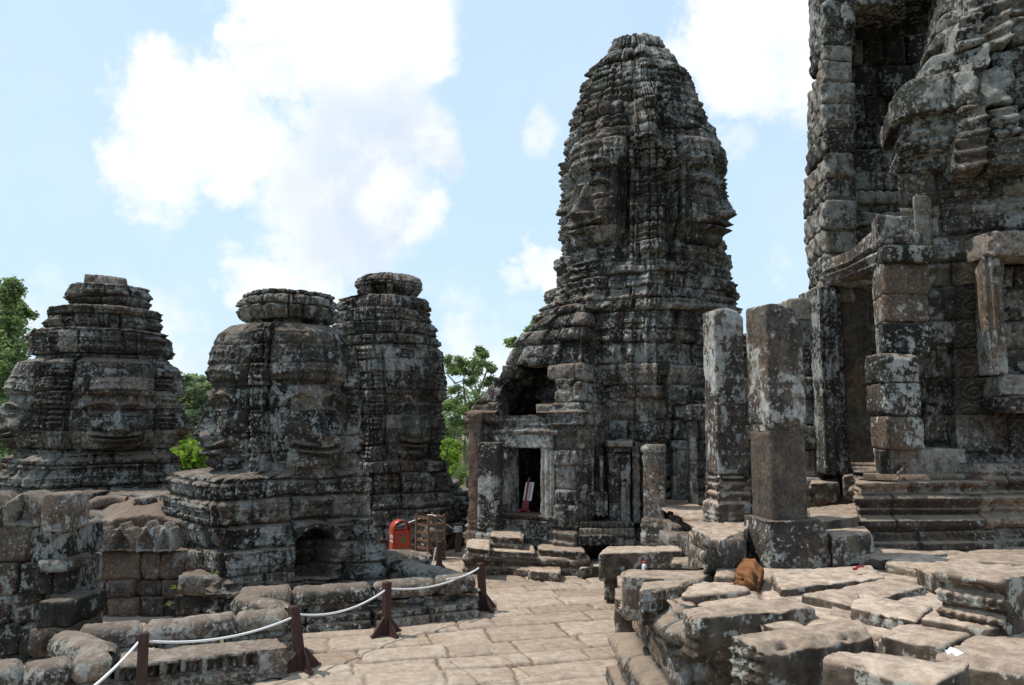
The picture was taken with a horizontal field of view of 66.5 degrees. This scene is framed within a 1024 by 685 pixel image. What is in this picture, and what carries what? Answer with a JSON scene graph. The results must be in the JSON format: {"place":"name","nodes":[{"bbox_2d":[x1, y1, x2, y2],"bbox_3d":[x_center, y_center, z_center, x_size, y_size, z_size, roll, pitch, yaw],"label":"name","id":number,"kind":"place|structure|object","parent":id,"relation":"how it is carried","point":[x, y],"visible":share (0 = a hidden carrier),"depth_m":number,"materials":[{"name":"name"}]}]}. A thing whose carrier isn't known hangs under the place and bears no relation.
{"place":"outdoors","nodes":[
{"label":"outdoors","id":0,"kind":"place"},
{"bbox_2d":[84,488,169,528],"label":"ruined roof","id":1,"kind":"structure","parent":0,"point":[139,508],"depth_m":13.72,"materials":[{"name":"brown stone"}]},
{"bbox_2d":[21,539,617,684],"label":"stone pavement","id":2,"kind":"structure","parent":0,"point":[529,632],"depth_m":10.43,"materials":[{"name":"beige stone"}]},
{"bbox_2d":[0,489,107,661],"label":"ruined wall","id":3,"kind":"structure","parent":2,"relation":"on","point":[51,571],"depth_m":9.87,"materials":[{"name":"stone"}]},
{"bbox_2d":[0,630,123,684],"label":"stone balustrade","id":4,"kind":"object","parent":2,"relation":"on","point":[80,658],"visible":0.97,"depth_m":7.82,"materials":[{"name":"stone"}]},
{"bbox_2d":[0,274,194,493],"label":"face tower","id":5,"kind":"structure","parent":2,"relation":"on","point":[94,389],"depth_m":16.32,"materials":[{"name":"stone"}]},
{"bbox_2d":[136,631,148,684],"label":"rope post","id":6,"kind":"object","parent":2,"relation":"on","point":[142,659],"visible":1,"depth_m":7.99,"materials":[{"name":"brown wood"}]},
{"bbox_2d":[94,641,137,684],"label":"rope","id":7,"kind":"object","parent":6,"relation":"attached to","point":[106,675],"visible":1,"depth_m":7.40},
{"bbox_2d":[149,617,290,643],"bbox_3d":[-3.188,3.221,8.709,0.028,0.171,1.755,-5,-8,40],"label":"rope","id":8,"kind":"object","parent":6,"relation":"attached to","point":[211,639],"visible":1,"depth_m":8.61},
{"bbox_2d":[80,593,292,661],"bbox_3d":[-3.862,3.653,9.537,1.480,0.708,2.588,-5,-8,41],"label":"stone balustrade","id":9,"kind":"object","parent":2,"relation":"on","point":[247,612],"visible":0.58,"depth_m":9.45,"materials":[{"name":"stone"}]},
{"bbox_2d":[109,638,288,684],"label":"carved kerb block","id":10,"kind":"structure","parent":2,"relation":"on","point":[238,662],"depth_m":8.87,"materials":[{"name":"stone"}]},
{"bbox_2d":[159,288,386,615],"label":"face tower","id":11,"kind":"structure","parent":2,"relation":"on","point":[278,434],"depth_m":12.51,"materials":[{"name":"stone"}]},
{"bbox_2d":[287,605,320,674],"bbox_3d":[-2.516,3.538,9.370,0.400,0.740,0.400,0,-6,0],"label":"rope post","id":12,"kind":"object","parent":2,"relation":"on","point":[303,659],"visible":1,"depth_m":9.31,"materials":[{"name":"brown wood"}]},
{"bbox_2d":[300,590,384,615],"bbox_3d":[-2.189,3.412,10.151,0.028,0.176,1.802,-3,-7,29],"label":"rope","id":13,"kind":"object","parent":12,"relation":"attached to","point":[347,609],"visible":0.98,"depth_m":10.12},
{"bbox_2d":[239,581,371,632],"bbox_3d":[-2.986,3.835,11.269,1.856,0.707,0.628,2,-6,-17],"label":"stone balustrade","id":14,"kind":"object","parent":2,"relation":"on","point":[323,598],"visible":0.59,"depth_m":11.19,"materials":[{"name":"stone"}]},
{"bbox_2d":[370,581,401,637],"bbox_3d":[-1.753,3.709,10.909,0.394,0.715,0.394,0,-6,0],"label":"rope post","id":15,"kind":"object","parent":2,"relation":"on","point":[387,625],"visible":1,"depth_m":10.85,"materials":[{"name":"brown wood"}]},
{"bbox_2d":[392,569,478,589],"bbox_3d":[-1.127,3.559,11.656,0.028,0.160,1.926,-5,-8,40],"label":"rope","id":16,"kind":"object","parent":15,"relation":"attached to","point":[424,587],"visible":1,"depth_m":11.45,"materials":[{"name":"white fabric"}]},
{"bbox_2d":[332,272,466,552],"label":"face tower","id":17,"kind":"structure","parent":2,"relation":"on","point":[383,321],"depth_m":18.31,"materials":[{"name":"grey stone"}]},
{"bbox_2d":[389,519,410,549],"bbox_3d":[-2.335,4.167,16.258,0.374,0.939,0.300,3,-7,-27],"label":"rubbish bin","id":18,"kind":"object","parent":2,"relation":"on","point":[399,539],"visible":0.76,"depth_m":16.17,"materials":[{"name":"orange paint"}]},
{"bbox_2d":[379,549,431,579],"bbox_3d":[-2.039,4.120,14.108,0.994,0.721,1.161,-2,-6,17],"label":"stone balustrade","id":19,"kind":"object","parent":2,"relation":"on","point":[392,560],"visible":0.4,"depth_m":13.86,"materials":[{"name":"stone"}]},
{"bbox_2d":[368,558,480,627],"bbox_3d":[-1.587,3.966,12.528,1.779,0.693,2.038,3,-7,-26],"label":"stone balustrade","id":20,"kind":"object","parent":2,"relation":"on","point":[456,600],"visible":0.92,"depth_m":11.79,"materials":[{"name":"stone"}]},
{"bbox_2d":[415,512,445,559],"bbox_3d":[-1.773,4.216,16.957,0.479,0.985,0.479,5,-8,-43],"label":"wooden crate cage","id":21,"kind":"object","parent":2,"relation":"on","point":[428,533],"visible":0.71,"depth_m":16.89,"materials":[{"name":"brown wood"}]},
{"bbox_2d":[420,520,439,559],"bbox_3d":[-1.772,4.288,16.947,0.440,0.840,0.370,0,-6,0],"label":"broken statue","id":22,"kind":"object","parent":21,"relation":"in","point":[432,537],"visible":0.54,"depth_m":16.83,"materials":[{"name":"stone"}]},
{"bbox_2d":[435,541,445,567],"bbox_3d":[-1.402,4.161,15.030,0.389,0.660,0.389,-2,-6,22],"label":"rope post","id":23,"kind":"object","parent":2,"relation":"on","point":[438,553],"visible":0.32,"depth_m":15.00,"materials":[{"name":"brown wood"}]},
{"bbox_2d":[446,523,460,552],"bbox_3d":[-1.345,4.467,17.819,0.365,0.662,0.134,1,-6,-9],"label":"rope post","id":24,"kind":"object","parent":2,"relation":"on","point":[457,535],"visible":0.8,"depth_m":17.79,"materials":[{"name":"brown wood"}]},
{"bbox_2d":[454,526,461,532],"bbox_3d":[-1.231,4.269,17.857,0.200,0.165,0.200,0,-6,0],"label":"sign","id":25,"kind":"object","parent":24,"relation":"attached to","point":[457,528],"visible":1,"depth_m":17.78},
{"bbox_2d":[452,479,468,525],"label":"broken wall","id":26,"kind":"structure","parent":2,"relation":"on","point":[460,495],"depth_m":20.07,"materials":[{"name":"grey stone"}]},
{"bbox_2d":[475,562,496,612],"bbox_3d":[-0.451,3.856,12.357,0.389,0.720,0.389,-1,-6,5],"label":"rope post","id":27,"kind":"object","parent":2,"relation":"on","point":[485,602],"visible":0.81,"depth_m":12.31,"materials":[{"name":"brown wood"}]},
{"bbox_2d":[446,567,478,579],"bbox_3d":[-0.738,3.566,12.055,0.028,0.112,0.821,-4,-7,36],"label":"rope","id":28,"kind":"object","parent":27,"relation":"attached to","point":[473,571],"visible":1,"depth_m":12.00,"materials":[{"name":"white fabric"}]},
{"bbox_2d":[604,579,616,599],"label":"stone block","id":29,"kind":"structure","parent":2,"relation":"on","point":[610,586],"depth_m":12.83,"materials":[{"name":"grey stone"}]},
{"bbox_2d":[598,545,683,580],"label":"stone block","id":30,"kind":"structure","parent":29,"relation":"on","point":[614,561],"depth_m":12.61,"materials":[{"name":"grey stone"}]},
{"bbox_2d":[614,543,641,631],"bbox_3d":[2.153,4.058,13.199,0.621,0.681,5.465,-1,-6,11],"label":"court step","id":31,"kind":"object","parent":2,"relation":"on","point":[622,624],"visible":0.09,"depth_m":10.60,"materials":[{"name":"stone"}]},
{"bbox_2d":[533,32,742,559],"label":"face tower","id":32,"kind":"structure","parent":2,"relation":"on","point":[643,265],"depth_m":17.24,"materials":[{"name":"grey stone"}]},
{"bbox_2d":[606,568,885,684],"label":"terrace wall","id":33,"kind":"structure","parent":2,"relation":"on","point":[653,654],"depth_m":7.12,"materials":[{"name":"stone"}]},
{"bbox_2d":[146,427,519,684],"bbox_3d":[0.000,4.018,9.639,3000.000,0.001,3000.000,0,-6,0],"label":"ground","id":34,"kind":"structure","parent":0,"point":[463,437],"depth_m":66.37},
{"bbox_2d":[0,275,42,462],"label":"broadleaf tree","id":35,"kind":"object","parent":34,"relation":"on","point":[15,313],"visible":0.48,"depth_m":33.23,"materials":[{"name":"green plant"}]},
{"bbox_2d":[99,547,219,617],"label":"gallery wall","id":36,"kind":"structure","parent":34,"relation":"on","point":[140,583],"depth_m":12.08,"materials":[{"name":"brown stone"}]},
{"bbox_2d":[97,520,113,552],"bbox_3d":[-6.433,3.020,12.179,0.402,0.454,0.412,0,-6,0],"label":"arched crest stone","id":37,"kind":"object","parent":36,"relation":"on","point":[107,529],"visible":0.27,"depth_m":12.10,"materials":[{"name":"stone"}]},
{"bbox_2d":[106,521,139,551],"bbox_3d":[-6.033,3.025,12.180,0.480,0.442,0.403,0,-6,0],"label":"arched crest stone","id":38,"kind":"object","parent":36,"relation":"on","point":[122,537],"visible":0.84,"depth_m":12.06,"materials":[{"name":"stone"}]},
{"bbox_2d":[135,520,163,552],"bbox_3d":[-5.629,3.010,12.182,0.378,0.470,0.397,0,-6,0],"label":"arched crest stone","id":39,"kind":"object","parent":36,"relation":"on","point":[146,536],"visible":0.8,"depth_m":12.06,"materials":[{"name":"stone"}]},
{"bbox_2d":[156,521,181,552],"bbox_3d":[-5.353,3.019,12.182,0.284,0.459,0.402,0,-6,0],"label":"arched crest stone","id":40,"kind":"object","parent":36,"relation":"on","point":[169,537],"visible":1,"depth_m":12.08,"materials":[{"name":"stone"}]},
{"bbox_2d":[170,437,208,470],"bbox_3d":[-16.204,5.918,39.688,4.534,2.358,2.337,-4,-7,36],"label":"bush","id":41,"kind":"object","parent":34,"relation":"on","point":[189,454],"visible":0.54,"depth_m":39.25,"materials":[{"name":"green plant"}]},
{"bbox_2d":[172,371,212,448],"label":"broadleaf tree","id":42,"kind":"object","parent":34,"relation":"on","point":[196,390],"visible":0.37,"depth_m":62.75,"materials":[{"name":"green plant"}]},
{"bbox_2d":[169,381,485,448],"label":"distant wood","id":43,"kind":"object","parent":34,"relation":"on","point":[459,432],"depth_m":96.44,"materials":[{"name":"green plant"}]},
{"bbox_2d":[440,435,468,472],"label":"broadleaf tree","id":44,"kind":"object","parent":34,"relation":"on","point":[450,453],"visible":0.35,"depth_m":43.85,"materials":[{"name":"green plant"}]},
{"bbox_2d":[447,463,467,485],"bbox_3d":[-2.075,4.934,26.666,0.834,1.645,1.468,3,-6,-25],"label":"bush","id":45,"kind":"object","parent":34,"relation":"on","point":[453,467],"visible":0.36,"depth_m":26.32,"materials":[{"name":"green plant"}]},
{"bbox_2d":[451,462,468,487],"bbox_3d":[-1.398,4.703,25.200,1.235,1.706,0.524,0,-6,0],"label":"fan palm","id":46,"kind":"object","parent":34,"relation":"on","point":[458,473],"visible":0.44,"depth_m":25.12,"materials":[{"name":"green plant"}]},
{"bbox_2d":[442,345,498,485],"bbox_3d":[-2.147,3.452,37.842,3.039,6.884,3.502,0,-6,0],"label":"tall tree","id":47,"kind":"object","parent":34,"relation":"on","point":[457,365],"visible":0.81,"depth_m":37.83,"materials":[{"name":"green plant"}]},
{"bbox_2d":[502,314,537,348],"bbox_3d":[0.634,2.697,39.657,2.100,8.756,4.070,-1,-6,9],"label":"tall tree","id":48,"kind":"object","parent":34,"relation":"on","point":[509,342],"visible":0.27,"depth_m":39.34,"materials":[{"name":"green plant"}]},
{"bbox_2d":[462,303,704,581],"bbox_3d":[2.086,1.843,16.704,6.151,5.802,6.485,-4,-7,31],"label":"stone porch","id":49,"kind":"object","parent":34,"relation":"on","point":[571,463],"visible":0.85,"depth_m":16.16,"materials":[{"name":"stone"}]},
{"bbox_2d":[516,478,533,512],"bbox_3d":[0.278,3.279,16.672,0.350,0.768,0.323,-1,-6,13],"label":"leaning sign","id":50,"kind":"object","parent":49,"relation":"on","point":[528,491],"visible":0.9,"depth_m":16.74,"materials":[{"name":"white paint"}]},
{"bbox_2d":[0,0,814,416],"label":"sky","id":51,"kind":"structure","parent":0,"point":[201,155],"materials":[{"name":"blue"}]},
{"bbox_2d":[618,541,685,608],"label":"court floor","id":52,"kind":"structure","parent":0,"point":[638,542],"depth_m":15.40,"materials":[{"name":"stone"}]},
{"bbox_2d":[640,444,667,546],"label":"stone pillar","id":53,"kind":"structure","parent":52,"relation":"on","point":[654,489],"depth_m":15.20,"materials":[{"name":"stone"}]},
{"bbox_2d":[671,557,687,567],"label":"stone block","id":54,"kind":"structure","parent":52,"relation":"on","point":[679,562],"depth_m":11.06,"materials":[{"name":"grey stone"}]},
{"bbox_2d":[687,531,695,568],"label":"stone block","id":55,"kind":"structure","parent":52,"relation":"on","point":[691,554],"depth_m":10.48,"materials":[{"name":"grey stone"}]},
{"bbox_2d":[661,497,1023,662],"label":"terrace floor","id":56,"kind":"structure","parent":0,"point":[687,512],"depth_m":7.27,"materials":[{"name":"stone"}]},
{"bbox_2d":[642,561,646,569],"bbox_3d":[1.656,2.840,9.761,0.066,0.207,0.066,0,-6,0],"label":"plastic bottle","id":57,"kind":"object","parent":56,"relation":"on","point":[644,565],"visible":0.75,"depth_m":9.74,"materials":[{"name":"white plastic"}]},
{"bbox_2d":[621,569,713,621],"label":"stone block","id":58,"kind":"structure","parent":56,"relation":"on","point":[632,580],"depth_m":7.94,"materials":[{"name":"grey stone"}]},
{"bbox_2d":[639,579,695,625],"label":"stone block","id":59,"kind":"structure","parent":56,"relation":"on","point":[654,596],"depth_m":7.23,"materials":[{"name":"grey stone"}]},
{"bbox_2d":[694,546,706,568],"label":"stone block","id":60,"kind":"structure","parent":56,"relation":"on","point":[698,561],"depth_m":9.28,"materials":[{"name":"grey stone"}]},
{"bbox_2d":[682,581,749,605],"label":"stone block","id":61,"kind":"structure","parent":56,"relation":"on","point":[696,594],"depth_m":7.31,"materials":[{"name":"grey stone"}]},
{"bbox_2d":[702,531,746,575],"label":"stone block","id":62,"kind":"structure","parent":56,"relation":"on","point":[735,549],"depth_m":8.18,"materials":[{"name":"stone"}]},
{"bbox_2d":[691,522,747,556],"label":"stone block","id":63,"kind":"structure","parent":62,"relation":"on","point":[720,533],"depth_m":8.83,"materials":[{"name":"grey stone"}]},
{"bbox_2d":[702,308,751,522],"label":"stone pillar","id":64,"kind":"structure","parent":63,"relation":"on","point":[727,493],"depth_m":9.79,"materials":[{"name":"stone"}]},
{"bbox_2d":[714,568,735,582],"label":"stone block","id":65,"kind":"structure","parent":56,"relation":"on","point":[724,575],"depth_m":7.79,"materials":[{"name":"grey stone"}]},
{"bbox_2d":[680,596,814,662],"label":"stone block","id":66,"kind":"structure","parent":56,"relation":"on","point":[710,631],"depth_m":6.18,"materials":[{"name":"grey stone"}]},
{"bbox_2d":[743,333,752,503],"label":"broken wall","id":67,"kind":"structure","parent":56,"relation":"on","point":[748,439],"depth_m":15.71,"materials":[{"name":"stone"}]},
{"bbox_2d":[733,558,763,592],"bbox_3d":[2.409,2.366,7.885,0.269,0.296,0.802,-3,-6,25],"label":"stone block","id":68,"kind":"object","parent":56,"relation":"on","point":[749,574],"depth_m":7.69,"materials":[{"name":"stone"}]},
{"bbox_2d":[743,303,831,568],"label":"stone pillar","id":69,"kind":"structure","parent":56,"relation":"on","point":[785,531],"depth_m":8.89,"materials":[{"name":"stone"}]},
{"bbox_2d":[729,619,873,684],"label":"stone block","id":70,"kind":"structure","parent":56,"relation":"on","point":[792,656],"depth_m":5.37,"materials":[{"name":"beige stone"}]},
{"bbox_2d":[770,565,884,596],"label":"stone block","id":71,"kind":"structure","parent":56,"relation":"on","point":[789,582],"depth_m":7.72,"materials":[{"name":"beige stone"}]},
{"bbox_2d":[829,607,850,617],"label":"stone block","id":72,"kind":"structure","parent":56,"relation":"on","point":[836,611],"depth_m":6.54,"materials":[{"name":"beige stone"}]},
{"bbox_2d":[842,473,854,503],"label":"stone block","id":73,"kind":"structure","parent":56,"relation":"on","point":[848,480],"depth_m":12.00,"materials":[{"name":"grey stone"}]},
{"bbox_2d":[825,526,873,567],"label":"stone block","id":74,"kind":"structure","parent":56,"relation":"on","point":[848,546],"depth_m":8.78,"materials":[{"name":"grey stone"}]},
{"bbox_2d":[802,579,926,610],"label":"stone block","id":75,"kind":"structure","parent":56,"relation":"on","point":[844,598],"depth_m":7.17,"materials":[{"name":"grey stone"}]},
{"bbox_2d":[850,594,932,629],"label":"stone block","id":76,"kind":"structure","parent":56,"relation":"on","point":[872,610],"depth_m":6.25,"materials":[{"name":"grey stone"}]},
{"bbox_2d":[823,651,969,684],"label":"stone block","id":77,"kind":"structure","parent":56,"relation":"on","point":[849,668],"depth_m":4.70,"materials":[{"name":"beige stone"}]},
{"bbox_2d":[944,647,962,655],"bbox_3d":[2.704,1.896,4.786,0.100,0.040,0.060,0,-6,0],"label":"paper scrap","id":78,"kind":"object","parent":77,"relation":"on","point":[954,651],"visible":1,"depth_m":4.78,"materials":[{"name":"white paper"}]},
{"bbox_2d":[779,0,1023,549],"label":"stone tower","id":79,"kind":"structure","parent":56,"relation":"on","point":[908,307],"depth_m":11.01,"materials":[{"name":"grey stone"}]},
{"bbox_2d":[808,479,840,503],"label":"stone block","id":80,"kind":"structure","parent":79,"relation":"on","point":[824,491],"depth_m":11.91,"materials":[{"name":"grey stone"}]},
{"bbox_2d":[857,547,946,569],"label":"stone block","id":81,"kind":"structure","parent":56,"relation":"on","point":[878,558],"depth_m":8.85,"materials":[{"name":"grey stone"}]},
{"bbox_2d":[878,624,970,661],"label":"stone block","id":82,"kind":"structure","parent":56,"relation":"on","point":[916,641],"depth_m":5.45,"materials":[{"name":"beige stone"}]},
{"bbox_2d":[885,554,981,576],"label":"stone block","id":83,"kind":"structure","parent":56,"relation":"on","point":[904,565],"depth_m":8.40,"materials":[{"name":"grey stone"}]},
{"bbox_2d":[916,558,981,593],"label":"stone block","id":84,"kind":"structure","parent":56,"relation":"on","point":[928,580],"depth_m":7.83,"materials":[{"name":"grey stone"}]},
{"bbox_2d":[921,610,1002,636],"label":"stone block","id":85,"kind":"structure","parent":56,"relation":"on","point":[934,619],"depth_m":5.62,"materials":[{"name":"grey stone"}]},
{"bbox_2d":[931,563,1023,634],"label":"stone block","id":86,"kind":"structure","parent":85,"relation":"on","point":[991,594],"depth_m":5.61,"materials":[{"name":"grey stone"}]},
{"bbox_2d":[935,632,1023,684],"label":"stone block","id":87,"kind":"structure","parent":56,"relation":"on","point":[997,660],"depth_m":5.00,"materials":[{"name":"beige stone"}]},
{"bbox_2d":[947,549,1023,565],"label":"stone block","id":88,"kind":"structure","parent":56,"relation":"on","point":[1014,557],"depth_m":9.08,"materials":[{"name":"beige stone"}]},
{"bbox_3d":[4.544,2.580,10.848,1.029,0.276,1.455,0,-6,0],"label":"stone block","id":89,"kind":"object","parent":56,"relation":"on","visible":0},
{"bbox_2d":[808,503,859,529],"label":"stone block","id":90,"kind":"structure","parent":89,"relation":"on","point":[840,516],"depth_m":9.93,"materials":[{"name":"grey stone"}]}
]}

